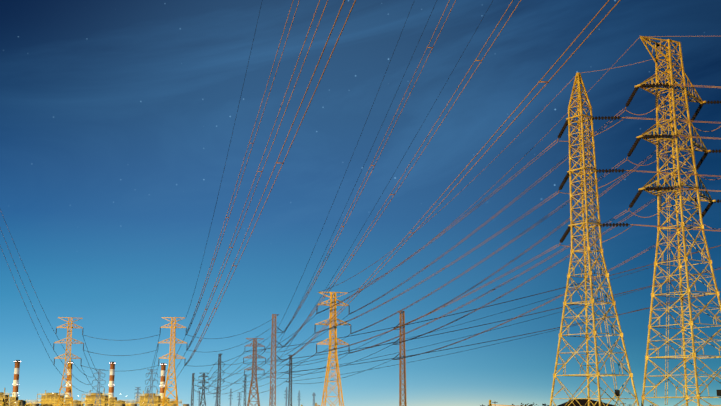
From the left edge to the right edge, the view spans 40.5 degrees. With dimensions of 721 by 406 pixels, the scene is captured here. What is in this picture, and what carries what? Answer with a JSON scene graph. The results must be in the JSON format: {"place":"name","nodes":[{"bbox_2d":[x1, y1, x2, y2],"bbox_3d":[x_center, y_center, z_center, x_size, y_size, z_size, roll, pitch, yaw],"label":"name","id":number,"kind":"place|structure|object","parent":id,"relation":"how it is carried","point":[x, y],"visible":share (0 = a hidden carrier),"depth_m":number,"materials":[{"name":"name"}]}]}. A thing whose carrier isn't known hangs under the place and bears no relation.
{"place":"outdoors","nodes":[
{"label":"outdoors","id":0,"kind":"place"},
{"bbox_2d":[65,361,72,396],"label":"chimney","id":1,"kind":"object","parent":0,"point":[67,385],"visible":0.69,"depth_m":1211.19,"materials":[{"name":"multicoloured"}]},
{"bbox_2d":[0,0,720,405],"label":"sky","id":2,"kind":"structure","parent":0,"point":[117,117],"materials":[{"name":"blue"}]},
{"bbox_2d":[558,399,615,405],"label":"house roof","id":3,"kind":"structure","parent":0,"point":[582,402],"depth_m":202.62,"materials":[{"name":"tile"}]},
{"label":"ground","id":4,"kind":"structure","parent":0,"visible":0},
{"bbox_2d":[0,388,18,405],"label":"industrial building","id":5,"kind":"structure","parent":4,"relation":"on","point":[13,399],"depth_m":1132.59,"materials":[{"name":"metal"}]},
{"bbox_2d":[12,360,20,396],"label":"chimney","id":6,"kind":"object","parent":4,"relation":"on","point":[16,377],"visible":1,"depth_m":1179.99,"materials":[{"name":"multicoloured"}]},
{"bbox_2d":[26,388,71,405],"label":"industrial building","id":7,"kind":"structure","parent":4,"relation":"on","point":[49,397],"depth_m":1163.31,"materials":[{"name":"metal"}]},
{"bbox_2d":[53,317,83,405],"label":"pylon","id":8,"kind":"object","parent":4,"relation":"on","point":[69,354],"visible":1,"depth_m":430.80,"materials":[{"name":"orange"}]},
{"bbox_2d":[92,369,104,405],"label":"pylon","id":9,"kind":"object","parent":4,"relation":"on","point":[97,385],"visible":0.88,"depth_m":1006.07,"materials":[{"name":"grey metal"}]},
{"bbox_2d":[81,389,116,405],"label":"industrial building","id":10,"kind":"structure","parent":4,"relation":"on","point":[92,397],"depth_m":1173.76,"materials":[{"name":"metal"}]},
{"bbox_2d":[15,400,188,405],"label":"building","id":11,"kind":"structure","parent":4,"relation":"on","point":[23,402],"depth_m":1161.31,"materials":[{"name":"beige"}]},
{"bbox_2d":[26,400,181,405],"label":"power plant pipe rack","id":12,"kind":"object","parent":4,"relation":"on","point":[47,403],"visible":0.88,"depth_m":1156.86,"materials":[{"name":"metal"}]},
{"bbox_2d":[108,362,115,405],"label":"chimney","id":13,"kind":"object","parent":4,"relation":"on","point":[111,378],"visible":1,"depth_m":1222.19,"materials":[{"name":"multicoloured"}]},
{"bbox_2d":[134,387,140,404],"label":"pylon","id":14,"kind":"object","parent":4,"relation":"on","point":[137,392],"visible":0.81,"depth_m":1760.01,"materials":[{"name":"grey metal"}]},
{"bbox_2d":[125,389,169,405],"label":"industrial building","id":15,"kind":"structure","parent":4,"relation":"on","point":[146,396],"depth_m":1208.78,"materials":[{"name":"metal"}]},
{"bbox_2d":[145,369,157,405],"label":"pylon","id":16,"kind":"object","parent":4,"relation":"on","point":[151,383],"visible":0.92,"depth_m":1005.55,"materials":[{"name":"grey metal"}]},
{"bbox_2d":[159,363,166,404],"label":"chimney","id":17,"kind":"object","parent":4,"relation":"on","point":[162,378],"visible":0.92,"depth_m":1256.80,"materials":[{"name":"multicoloured"}]},
{"bbox_2d":[158,317,186,405],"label":"pylon","id":18,"kind":"object","parent":4,"relation":"on","point":[169,358],"visible":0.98,"depth_m":430.00,"materials":[{"name":"orange"}]},
{"bbox_2d":[191,373,195,405],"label":"pole","id":19,"kind":"object","parent":4,"relation":"on","point":[193,378],"visible":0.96,"depth_m":1060.31,"materials":[{"name":"grey metal"}]},
{"bbox_2d":[198,373,208,405],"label":"pylon","id":20,"kind":"object","parent":4,"relation":"on","point":[204,382],"visible":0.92,"depth_m":1102.75,"materials":[{"name":"grey metal"}]},
{"bbox_2d":[213,387,217,405],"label":"pylon","id":21,"kind":"object","parent":4,"relation":"on","point":[216,401],"visible":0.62,"depth_m":1755.79,"materials":[{"name":"grey metal"}]},
{"bbox_2d":[214,354,224,405],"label":"transmission tower","id":22,"kind":"structure","parent":4,"relation":"on","point":[219,379],"depth_m":680.08,"materials":[{"name":"grey metal"}]},
{"bbox_2d":[242,374,245,405],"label":"pole","id":23,"kind":"object","parent":4,"relation":"on","point":[244,390],"visible":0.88,"depth_m":1100.81,"materials":[{"name":"grey metal"}]},
{"bbox_2d":[243,338,265,405],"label":"pylon","id":24,"kind":"object","parent":4,"relation":"on","point":[252,366],"visible":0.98,"depth_m":558.97,"materials":[{"name":"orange metal"}]},
{"bbox_2d":[0,209,390,393],"bbox_3d":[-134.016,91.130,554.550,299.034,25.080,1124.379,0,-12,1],"label":"conductors","id":25,"kind":"object","parent":24,"relation":"hanging from","point":[196,351],"visible":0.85,"depth_m":451.39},
{"bbox_2d":[184,0,620,365],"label":"power lines","id":26,"kind":"object","parent":24,"relation":"attached to","point":[299,307],"visible":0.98,"depth_m":93.32,"materials":[{"name":"orange"}]},
{"bbox_2d":[269,314,282,405],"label":"pole","id":27,"kind":"object","parent":4,"relation":"on","point":[274,349],"visible":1,"depth_m":394.16,"materials":[{"name":"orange metal"}]},
{"bbox_2d":[286,355,291,405],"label":"pole","id":28,"kind":"object","parent":4,"relation":"on","point":[290,399],"visible":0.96,"depth_m":695.23,"materials":[{"name":"grey metal"}]},
{"bbox_2d":[315,292,350,405],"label":"pylon","id":29,"kind":"object","parent":4,"relation":"on","point":[335,323],"visible":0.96,"depth_m":335.97,"materials":[{"name":"orange"}]},
{"bbox_2d":[393,311,406,405],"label":"pole","id":30,"kind":"object","parent":4,"relation":"on","point":[403,359],"visible":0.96,"depth_m":380.92,"materials":[{"name":"orange metal"}]},
{"bbox_2d":[316,404,720,405],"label":"bushes","id":31,"kind":"object","parent":4,"relation":"on","point":[515,405],"visible":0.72,"depth_m":89.10,"materials":[{"name":"green plant"}]},
{"bbox_2d":[549,72,638,405],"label":"pylon","id":32,"kind":"object","parent":4,"relation":"on","point":[578,80],"visible":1,"depth_m":130.28,"materials":[{"name":"yellow metal"}]},
{"bbox_2d":[244,36,720,381],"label":"conductors","id":33,"kind":"object","parent":32,"relation":"attached to","point":[632,170],"visible":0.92,"depth_m":214.64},
{"bbox_2d":[553,118,632,404],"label":"pylon fittings","id":34,"kind":"object","parent":32,"relation":"attached to","point":[617,392],"visible":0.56,"depth_m":128.19,"materials":[{"name":"grey"}]},
{"bbox_2d":[635,37,720,405],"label":"pylon","id":35,"kind":"object","parent":4,"relation":"on","point":[699,100],"visible":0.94,"depth_m":130.39,"materials":[{"name":"yellow metal"}]},
{"bbox_2d":[557,83,720,246],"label":"big pylon strings","id":36,"kind":"object","parent":35,"relation":"hanging from","point":[637,195],"visible":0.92,"depth_m":131.94,"materials":[{"name":"black glass"}]},
{"bbox_2d":[641,96,720,404],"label":"pylon fittings","id":37,"kind":"object","parent":35,"relation":"attached to","point":[718,393],"visible":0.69,"depth_m":130.06,"materials":[{"name":"grey"}]}
]}

